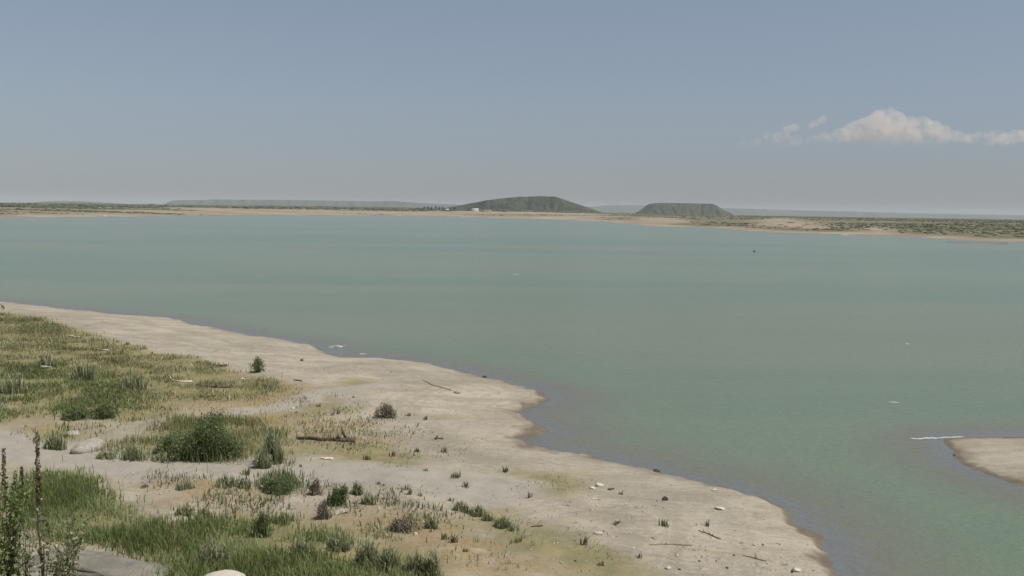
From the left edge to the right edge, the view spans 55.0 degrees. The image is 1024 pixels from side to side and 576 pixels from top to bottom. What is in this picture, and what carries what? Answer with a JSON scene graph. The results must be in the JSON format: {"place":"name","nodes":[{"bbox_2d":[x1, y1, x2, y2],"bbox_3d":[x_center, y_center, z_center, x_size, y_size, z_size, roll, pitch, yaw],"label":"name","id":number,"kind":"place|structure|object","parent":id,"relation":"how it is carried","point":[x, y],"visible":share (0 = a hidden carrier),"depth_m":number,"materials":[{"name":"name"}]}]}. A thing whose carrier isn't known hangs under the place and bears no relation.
{"place":"outdoors","nodes":[
{"label":"outdoors","id":0,"kind":"place"},
{"bbox_2d":[34,201,117,203],"bbox_3d":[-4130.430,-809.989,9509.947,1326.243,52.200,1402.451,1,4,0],"label":"distant ridge","id":1,"kind":"structure","parent":0,"point":[79,202],"depth_m":9294.98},
{"bbox_2d":[0,311,294,423],"bbox_3d":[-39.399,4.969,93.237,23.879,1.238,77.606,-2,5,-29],"label":"olive grass","id":2,"kind":"structure","parent":0,"point":[109,361],"depth_m":78.33,"materials":[{"name":"green plant"}]},
{"bbox_2d":[163,199,458,207],"bbox_3d":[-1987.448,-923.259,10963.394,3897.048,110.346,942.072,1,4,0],"label":"distant ridge","id":3,"kind":"structure","parent":0,"point":[306,203],"depth_m":10806.05,"materials":[{"name":"grey stone"}]},
{"bbox_2d":[0,216,1023,575],"bbox_3d":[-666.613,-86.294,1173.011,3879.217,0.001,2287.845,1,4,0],"label":"lake water","id":4,"kind":"structure","parent":0,"point":[786,370],"depth_m":122.12,"materials":[{"name":"teal liquid"}]},
{"bbox_2d":[910,436,960,438],"bbox_3d":[27.056,9.509,62.531,3.851,0.031,0.468,0,5,-13],"label":"foam","id":5,"kind":"object","parent":4,"relation":"on","point":[935,438],"visible":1,"depth_m":62.51,"materials":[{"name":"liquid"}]},
{"bbox_2d":[0,206,1023,575],"bbox_3d":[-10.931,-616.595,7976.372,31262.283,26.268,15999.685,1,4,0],"label":"ground","id":6,"kind":"structure","parent":0,"point":[688,504],"depth_m":51.95,"materials":[{"name":"beige sand"}]},
{"bbox_2d":[1,448,11,567],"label":"dead stalk","id":7,"kind":"object","parent":6,"relation":"on","point":[5,483],"visible":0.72,"depth_m":9.57,"materials":[{"name":"brown plant"}]},
{"bbox_2d":[0,489,19,575],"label":"leafy plant","id":8,"kind":"object","parent":6,"relation":"on","point":[3,527],"visible":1,"depth_m":9.23,"materials":[{"name":"green plant"}]},
{"bbox_2d":[0,373,28,394],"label":"weed clump","id":9,"kind":"object","parent":6,"relation":"on","point":[10,387],"visible":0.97,"depth_m":65.61,"materials":[{"name":"green plant"}]},
{"bbox_2d":[0,470,32,575],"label":"leafy plant","id":10,"kind":"object","parent":6,"relation":"on","point":[12,562],"visible":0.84,"depth_m":9.39,"materials":[{"name":"green leaves"},{"name":"plant stems"}]},
{"bbox_2d":[11,465,28,574],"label":"dead stalk","id":11,"kind":"object","parent":6,"relation":"on","point":[21,475],"visible":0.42,"depth_m":9.99,"materials":[{"name":"brown plant"}]},
{"bbox_2d":[1,557,53,575],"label":"rock slab","id":12,"kind":"object","parent":6,"relation":"on","point":[35,572],"visible":0.1,"depth_m":33.44,"materials":[{"name":"beige stone"}]},
{"bbox_2d":[17,531,38,575],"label":"leafy plant","id":13,"kind":"object","parent":6,"relation":"on","point":[26,555],"visible":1,"depth_m":8.90,"materials":[{"name":"green plant"}]},
{"bbox_2d":[32,432,49,575],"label":"dead stalk","id":14,"kind":"object","parent":6,"relation":"on","point":[37,478],"visible":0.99,"depth_m":9.17,"materials":[{"name":"brown plant"}]},
{"bbox_2d":[36,351,57,366],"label":"weed clump","id":15,"kind":"object","parent":6,"relation":"on","point":[41,362],"visible":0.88,"depth_m":78.05,"materials":[{"name":"green plant"}]},
{"bbox_2d":[37,522,56,575],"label":"leafy plant","id":16,"kind":"object","parent":6,"relation":"on","point":[46,547],"visible":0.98,"depth_m":9.23,"materials":[{"name":"green plant"}]},
{"bbox_2d":[42,430,66,450],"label":"weed clump","id":17,"kind":"object","parent":6,"relation":"on","point":[55,443],"visible":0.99,"depth_m":51.72,"materials":[{"name":"green plant"}]},
{"bbox_2d":[48,538,76,575],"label":"leafy plant","id":18,"kind":"object","parent":6,"relation":"on","point":[56,563],"visible":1,"depth_m":8.82,"materials":[{"name":"green plant"}]},
{"bbox_2d":[27,548,114,574],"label":"rock slab","id":19,"kind":"object","parent":6,"relation":"on","point":[37,556],"visible":0.26,"depth_m":34.69,"materials":[{"name":"beige stone"}]},
{"bbox_2d":[65,430,79,435],"bbox_3d":[-24.765,8.182,55.448,0.836,0.162,1.214,0,5,-15],"label":"rock","id":20,"kind":"object","parent":6,"relation":"on","point":[74,432],"visible":0.88,"depth_m":55.32,"materials":[{"name":"grey stone"}]},
{"bbox_2d":[60,509,92,575],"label":"leafy plant","id":21,"kind":"object","parent":6,"relation":"on","point":[72,567],"visible":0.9,"depth_m":9.02,"materials":[{"name":"green plant"}]},
{"bbox_2d":[59,404,94,421],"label":"leafy shrub","id":22,"kind":"object","parent":6,"relation":"on","point":[75,413],"visible":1,"depth_m":58.57,"materials":[{"name":"green plant"}]},
{"bbox_2d":[0,358,161,419],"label":"green grass","id":23,"kind":"structure","parent":6,"relation":"on","point":[38,369],"depth_m":66.77,"materials":[{"name":"green plant"}]},
{"bbox_2d":[69,359,101,381],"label":"weed clump","id":24,"kind":"object","parent":6,"relation":"on","point":[91,374],"visible":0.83,"depth_m":71.25,"materials":[{"name":"green plant"}]},
{"bbox_2d":[70,438,104,453],"bbox_3d":[-22.276,8.372,51.663,1.361,0.780,2.147,2,5,16],"label":"rock","id":25,"kind":"object","parent":6,"relation":"on","point":[85,446],"visible":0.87,"depth_m":51.17,"materials":[{"name":"grey stone"}]},
{"bbox_2d":[87,401,121,419],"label":"leafy shrub","id":26,"kind":"object","parent":6,"relation":"on","point":[103,411],"visible":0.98,"depth_m":59.31,"materials":[{"name":"green plant"}]},
{"bbox_2d":[95,450,116,459],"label":"weed clump","id":27,"kind":"object","parent":6,"relation":"on","point":[104,455],"visible":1,"depth_m":50.03,"materials":[{"name":"green plant"}]},
{"bbox_2d":[60,553,174,575],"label":"rock slab","id":28,"kind":"object","parent":6,"relation":"on","point":[103,565],"visible":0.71,"depth_m":33.72,"materials":[{"name":"beige stone"}]},
{"bbox_2d":[120,367,147,389],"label":"weed clump","id":29,"kind":"object","parent":6,"relation":"on","point":[135,383],"visible":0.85,"depth_m":68.68,"materials":[{"name":"green plant"}]},
{"bbox_2d":[120,444,150,461],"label":"weed clump","id":30,"kind":"object","parent":6,"relation":"on","point":[137,451],"visible":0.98,"depth_m":50.10,"materials":[{"name":"green plant"}]},
{"bbox_2d":[152,451,175,462],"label":"weed clump","id":31,"kind":"object","parent":6,"relation":"on","point":[163,457],"visible":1,"depth_m":50.22,"materials":[{"name":"green plant"}]},
{"bbox_2d":[147,426,182,454],"bbox_3d":[-18.064,8.003,51.851,2.107,1.562,2.228,1,4,0],"label":"leafy shrub","id":32,"kind":"object","parent":6,"relation":"on","point":[166,445],"visible":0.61,"depth_m":51.52,"materials":[{"name":"green plant"}]},
{"bbox_2d":[26,412,314,466],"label":"green grass","id":33,"kind":"structure","parent":6,"relation":"on","point":[189,422],"depth_m":55.38,"materials":[{"name":"green plant"}]},
{"bbox_2d":[169,376,191,382],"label":"driftwood branch","id":34,"kind":"object","parent":6,"relation":"on","point":[181,381],"visible":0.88,"depth_m":72.95,"materials":[{"name":"beige wood"}]},
{"bbox_2d":[173,501,194,516],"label":"weed clump","id":35,"kind":"object","parent":6,"relation":"on","point":[185,510],"visible":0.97,"depth_m":40.72,"materials":[{"name":"green plant"}]},
{"bbox_2d":[175,480,194,490],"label":"weed clump","id":36,"kind":"object","parent":6,"relation":"on","point":[181,486],"visible":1,"depth_m":44.70,"materials":[{"name":"green plant"}]},
{"bbox_2d":[194,505,212,517],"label":"weed clump","id":37,"kind":"object","parent":6,"relation":"on","point":[204,509],"visible":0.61,"depth_m":40.58,"materials":[{"name":"green plant"}]},
{"bbox_2d":[191,535,230,566],"bbox_3d":[-10.778,9.423,35.371,1.346,1.165,1.425,5,6,41],"label":"weed clump","id":38,"kind":"object","parent":6,"relation":"on","point":[211,553],"visible":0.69,"depth_m":35.22,"materials":[{"name":"green plant"}]},
{"bbox_2d":[170,404,251,462],"bbox_3d":[-15.501,7.572,51.036,4.400,3.355,3.410,1,4,0],"label":"leafy shrub","id":39,"kind":"object","parent":6,"relation":"on","point":[205,438],"visible":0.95,"depth_m":50.34,"materials":[{"name":"green plant"}]},
{"bbox_2d":[196,383,231,387],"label":"driftwood log","id":40,"kind":"object","parent":6,"relation":"on","point":[228,386],"visible":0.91,"depth_m":70.04,"materials":[{"name":"wood"}]},
{"bbox_2d":[11,390,419,465],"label":"stalky weeds","id":41,"kind":"object","parent":6,"relation":"on","point":[303,420],"visible":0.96,"depth_m":58.41,"materials":[{"name":"green plant"}]},
{"bbox_2d":[0,464,443,575],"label":"green grass","id":42,"kind":"structure","parent":6,"relation":"on","point":[92,504],"depth_m":38.12,"materials":[{"name":"green plant"}]},
{"bbox_2d":[204,570,244,575],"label":"boulder","id":43,"kind":"object","parent":6,"relation":"on","point":[226,573],"visible":0.99,"depth_m":33.49,"materials":[{"name":"stone"}]},
{"bbox_2d":[4,411,447,575],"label":"olive grass","id":44,"kind":"structure","parent":6,"relation":"on","point":[166,428],"depth_m":40.11,"materials":[{"name":"green plant"}]},
{"bbox_2d":[216,472,236,488],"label":"weed clump","id":45,"kind":"object","parent":6,"relation":"on","point":[226,482],"visible":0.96,"depth_m":45.15,"materials":[{"name":"green plant"}]},
{"bbox_2d":[237,474,250,488],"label":"weed clump","id":46,"kind":"object","parent":6,"relation":"on","point":[242,484],"visible":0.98,"depth_m":45.13,"materials":[{"name":"green plant"}]},
{"bbox_2d":[240,467,249,475],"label":"weed","id":47,"kind":"object","parent":6,"relation":"on","point":[247,472],"visible":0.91,"depth_m":47.51,"materials":[{"name":"green plant"}]},
{"bbox_2d":[246,357,265,372],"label":"leafy shrub","id":48,"kind":"object","parent":6,"relation":"on","point":[258,363],"visible":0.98,"depth_m":78.23,"materials":[{"name":"green plant"}]},
{"bbox_2d":[248,504,270,537],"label":"leafy shrub","id":49,"kind":"object","parent":6,"relation":"on","point":[261,526],"visible":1,"depth_m":38.49,"materials":[{"name":"green plant"}]},
{"bbox_2d":[251,444,272,468],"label":"weed clump","id":50,"kind":"object","parent":6,"relation":"on","point":[262,461],"visible":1,"depth_m":49.00,"materials":[{"name":"green plant"}]},
{"bbox_2d":[255,421,286,464],"bbox_3d":[-11.969,7.830,49.968,2.284,2.168,2.060,1,4,0],"label":"weed clump","id":51,"kind":"object","parent":6,"relation":"on","point":[276,452],"visible":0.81,"depth_m":49.84,"materials":[{"name":"green plant"}]},
{"bbox_2d":[0,314,542,574],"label":"dry grass","id":52,"kind":"structure","parent":6,"relation":"on","point":[250,397],"depth_m":61.05,"materials":[{"name":"plant"}]},
{"bbox_2d":[257,473,295,495],"bbox_3d":[-10.803,9.002,45.359,1.780,1.008,1.807,-2,5,-34],"label":"leafy shrub","id":53,"kind":"object","parent":6,"relation":"on","point":[273,486],"visible":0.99,"depth_m":45.13,"materials":[{"name":"green plant"}]},
{"bbox_2d":[285,532,317,556],"bbox_3d":[-7.668,9.439,36.198,1.411,0.985,1.034,3,5,22],"label":"weed clump","id":54,"kind":"object","parent":6,"relation":"on","point":[299,545],"visible":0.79,"depth_m":36.27,"materials":[{"name":"green plant"}]},
{"bbox_2d":[309,478,323,495],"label":"dry bush","id":55,"kind":"object","parent":6,"relation":"on","point":[315,488],"visible":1,"depth_m":45.13,"materials":[{"name":"brown plant"}]},
{"bbox_2d":[316,498,331,519],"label":"dry bush","id":56,"kind":"object","parent":6,"relation":"on","point":[322,512],"visible":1,"depth_m":41.10,"materials":[{"name":"brown plant"}]},
{"bbox_2d":[296,426,355,442],"bbox_3d":[-10.678,8.273,55.842,3.679,0.979,0.713,2,5,11],"label":"driftwood log","id":57,"kind":"object","parent":6,"relation":"on","point":[337,438],"visible":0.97,"depth_m":55.57,"materials":[{"name":"wood"}]},
{"bbox_2d":[321,457,332,459],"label":"driftwood branch","id":58,"kind":"object","parent":6,"relation":"on","point":[328,458],"visible":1,"depth_m":51.73,"materials":[{"name":"beige wood"}]},
{"bbox_2d":[124,398,535,543],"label":"plant litter","id":59,"kind":"object","parent":6,"relation":"on","point":[152,475],"visible":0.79,"depth_m":47.21,"materials":[{"name":"beige plant"}]},
{"bbox_2d":[147,465,525,542],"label":"stalky weeds","id":60,"kind":"object","parent":6,"relation":"on","point":[174,477],"visible":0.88,"depth_m":43.05,"materials":[{"name":"green plant"}]},
{"bbox_2d":[325,483,349,505],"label":"leafy shrub","id":61,"kind":"object","parent":6,"relation":"on","point":[338,497],"visible":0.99,"depth_m":43.42,"materials":[{"name":"green plant"}]},
{"bbox_2d":[326,533,352,552],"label":"weed clump","id":62,"kind":"object","parent":6,"relation":"on","point":[340,543],"visible":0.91,"depth_m":37.02,"materials":[{"name":"green plant"}]},
{"bbox_2d":[331,508,347,513],"bbox_3d":[-7.387,9.593,42.281,0.680,0.195,0.859,2,5,14],"label":"rock","id":63,"kind":"object","parent":6,"relation":"on","point":[338,511],"visible":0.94,"depth_m":42.14,"materials":[{"name":"grey stone"}]},
{"bbox_2d":[349,480,363,495],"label":"weed clump","id":64,"kind":"object","parent":6,"relation":"on","point":[356,490],"visible":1,"depth_m":44.93,"materials":[{"name":"green plant"}]},
{"bbox_2d":[102,394,619,573],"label":"olive grass","id":65,"kind":"structure","parent":6,"relation":"on","point":[407,467],"depth_m":50.22,"materials":[{"name":"green plant"}]},
{"bbox_2d":[363,455,370,459],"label":"weed","id":66,"kind":"object","parent":6,"relation":"on","point":[367,457],"visible":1,"depth_m":52.07,"materials":[{"name":"green plant"}]},
{"bbox_2d":[352,534,382,567],"bbox_3d":[-5.142,9.552,35.995,1.485,1.240,1.270,1,4,0],"label":"weed clump","id":67,"kind":"object","parent":6,"relation":"on","point":[366,552],"visible":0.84,"depth_m":35.82,"materials":[{"name":"green plant"}]},
{"bbox_2d":[359,491,376,505],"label":"weed clump","id":68,"kind":"object","parent":6,"relation":"on","point":[367,499],"visible":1,"depth_m":43.33,"materials":[{"name":"green plant"}]},
{"bbox_2d":[372,402,396,418],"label":"dry bush","id":69,"kind":"object","parent":6,"relation":"on","point":[389,412],"visible":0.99,"depth_m":63.08,"materials":[{"name":"brown plant"}]},
{"bbox_2d":[376,543,404,571],"bbox_3d":[-4.381,9.577,35.518,1.145,1.252,1.144,1,4,0],"label":"weed clump","id":70,"kind":"object","parent":6,"relation":"on","point":[392,558],"visible":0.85,"depth_m":35.39,"materials":[{"name":"green plant"}]},
{"bbox_2d":[390,517,415,532],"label":"dry bush","id":71,"kind":"object","parent":6,"relation":"on","point":[399,525],"visible":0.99,"depth_m":39.72,"materials":[{"name":"brown plant"}]},
{"bbox_2d":[404,511,413,522],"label":"weed clump","id":72,"kind":"object","parent":6,"relation":"on","point":[409,517],"visible":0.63,"depth_m":41.35,"materials":[{"name":"green plant"}]},
{"bbox_2d":[407,485,413,494],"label":"weed clump","id":73,"kind":"object","parent":6,"relation":"on","point":[410,491],"visible":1,"depth_m":45.01,"materials":[{"name":"green plant"}]},
{"bbox_2d":[399,543,426,575],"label":"weed clump","id":74,"kind":"object","parent":6,"relation":"on","point":[415,563],"visible":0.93,"depth_m":35.01,"materials":[{"name":"green plant"}]},
{"bbox_2d":[8,303,822,575],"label":"drift debris","id":75,"kind":"object","parent":6,"relation":"on","point":[464,450],"visible":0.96,"depth_m":59.84,"materials":[{"name":"beige wood"}]},
{"bbox_2d":[413,542,445,575],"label":"weed clump","id":76,"kind":"object","parent":6,"relation":"on","point":[432,566],"visible":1,"depth_m":34.94,"materials":[{"name":"green plant"}]},
{"bbox_2d":[423,512,439,529],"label":"weed clump","id":77,"kind":"object","parent":6,"relation":"on","point":[433,523],"visible":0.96,"depth_m":40.31,"materials":[{"name":"green plant"}]},
{"bbox_2d":[441,533,448,539],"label":"weed","id":78,"kind":"object","parent":6,"relation":"on","point":[442,537],"visible":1,"depth_m":39.15,"materials":[{"name":"green plant"}]},
{"bbox_2d":[449,534,458,542],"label":"weed","id":79,"kind":"object","parent":6,"relation":"on","point":[453,539],"visible":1,"depth_m":38.71,"materials":[{"name":"plant"}]},
{"bbox_2d":[451,470,460,478],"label":"weed","id":80,"kind":"object","parent":6,"relation":"on","point":[457,475],"visible":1,"depth_m":49.08,"materials":[{"name":"green plant"}]},
{"bbox_2d":[451,499,467,510],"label":"weed clump","id":81,"kind":"object","parent":6,"relation":"on","point":[461,505],"visible":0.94,"depth_m":43.44,"materials":[{"name":"green plant"}]},
{"bbox_2d":[461,505,473,513],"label":"weed clump","id":82,"kind":"object","parent":6,"relation":"on","point":[466,510],"visible":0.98,"depth_m":43.15,"materials":[{"name":"green plant"}]},
{"bbox_2d":[297,358,642,558],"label":"dry grass","id":83,"kind":"structure","parent":6,"relation":"on","point":[437,452],"depth_m":57.08,"materials":[{"name":"beige plant"}]},
{"bbox_2d":[467,504,486,517],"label":"weed clump","id":84,"kind":"object","parent":6,"relation":"on","point":[476,513],"visible":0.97,"depth_m":42.95,"materials":[{"name":"green plant"}]},
{"bbox_2d":[480,510,494,521],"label":"weed clump","id":85,"kind":"object","parent":6,"relation":"on","point":[488,517],"visible":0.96,"depth_m":42.42,"materials":[{"name":"green plant"}]},
{"bbox_2d":[493,515,510,528],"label":"weed clump","id":86,"kind":"object","parent":6,"relation":"on","point":[501,523],"visible":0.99,"depth_m":41.44,"materials":[{"name":"green plant"}]},
{"bbox_2d":[0,202,1023,236],"bbox_3d":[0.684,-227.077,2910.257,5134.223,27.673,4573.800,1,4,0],"label":"scrub","id":87,"kind":"object","parent":6,"relation":"on","point":[151,205],"visible":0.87,"depth_m":2139.41,"materials":[{"name":"green plant"}]},
{"bbox_2d":[508,524,519,531],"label":"weed clump","id":88,"kind":"object","parent":6,"relation":"on","point":[514,527],"visible":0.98,"depth_m":41.18,"materials":[{"name":"green plant"}]},
{"bbox_2d":[514,534,521,542],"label":"weed","id":89,"kind":"object","parent":6,"relation":"on","point":[518,540],"visible":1,"depth_m":39.63,"materials":[{"name":"green plant"}]},
{"bbox_2d":[580,536,590,544],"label":"weed","id":90,"kind":"object","parent":6,"relation":"on","point":[585,540],"visible":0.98,"depth_m":39.53,"materials":[{"name":"plant"}]},
{"bbox_2d":[593,531,602,534],"bbox_3d":[3.551,10.202,40.915,0.356,0.201,0.340,-1,5,-18],"label":"rock","id":91,"kind":"object","parent":6,"relation":"on","point":[598,533],"visible":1,"depth_m":40.79,"materials":[{"name":"stone"}]},
{"bbox_2d":[467,483,813,574],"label":"plant litter","id":92,"kind":"object","parent":6,"relation":"on","point":[625,516],"visible":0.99,"depth_m":40.46,"materials":[{"name":"brown plant"}]},
{"bbox_2d":[659,518,668,527],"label":"weed","id":93,"kind":"object","parent":6,"relation":"on","point":[664,523],"visible":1,"depth_m":42.27,"materials":[{"name":"green plant"}]},
{"bbox_2d":[649,541,691,545],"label":"driftwood branch","id":94,"kind":"object","parent":6,"relation":"on","point":[671,544],"visible":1,"depth_m":40.07,"materials":[{"name":"beige wood"}]},
{"bbox_2d":[698,530,720,538],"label":"driftwood branch","id":95,"kind":"object","parent":6,"relation":"on","point":[709,533],"visible":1,"depth_m":41.54,"materials":[{"name":"beige wood"}]},
{"bbox_2d":[743,553,766,560],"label":"driftwood branch","id":96,"kind":"object","parent":6,"relation":"on","point":[755,557],"visible":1,"depth_m":38.95,"materials":[{"name":"beige wood"}]},
{"bbox_2d":[791,567,800,571],"bbox_3d":[10.983,10.899,38.012,0.372,0.162,0.333,1,4,5],"label":"rock","id":97,"kind":"object","parent":6,"relation":"on","point":[795,569],"visible":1,"depth_m":37.92,"materials":[{"name":"stone"}]},
{"bbox_2d":[0,0,1023,214],"label":"sky","id":98,"kind":"structure","parent":0,"point":[886,106],"materials":[{"name":"blue"}]},
{"bbox_2d":[441,196,598,212],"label":"mesa hill","id":99,"kind":"structure","parent":0,"point":[543,203],"depth_m":3510.30,"materials":[{"name":"green plant"}]},
{"bbox_2d":[636,203,732,214],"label":"mesa hill","id":100,"kind":"structure","parent":0,"point":[684,208],"depth_m":5095.64,"materials":[{"name":"grey stone"}]},
{"bbox_2d":[588,205,1023,218],"bbox_3d":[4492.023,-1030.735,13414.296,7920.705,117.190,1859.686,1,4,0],"label":"distant ridge","id":101,"kind":"structure","parent":0,"point":[632,209],"depth_m":13119.20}
]}

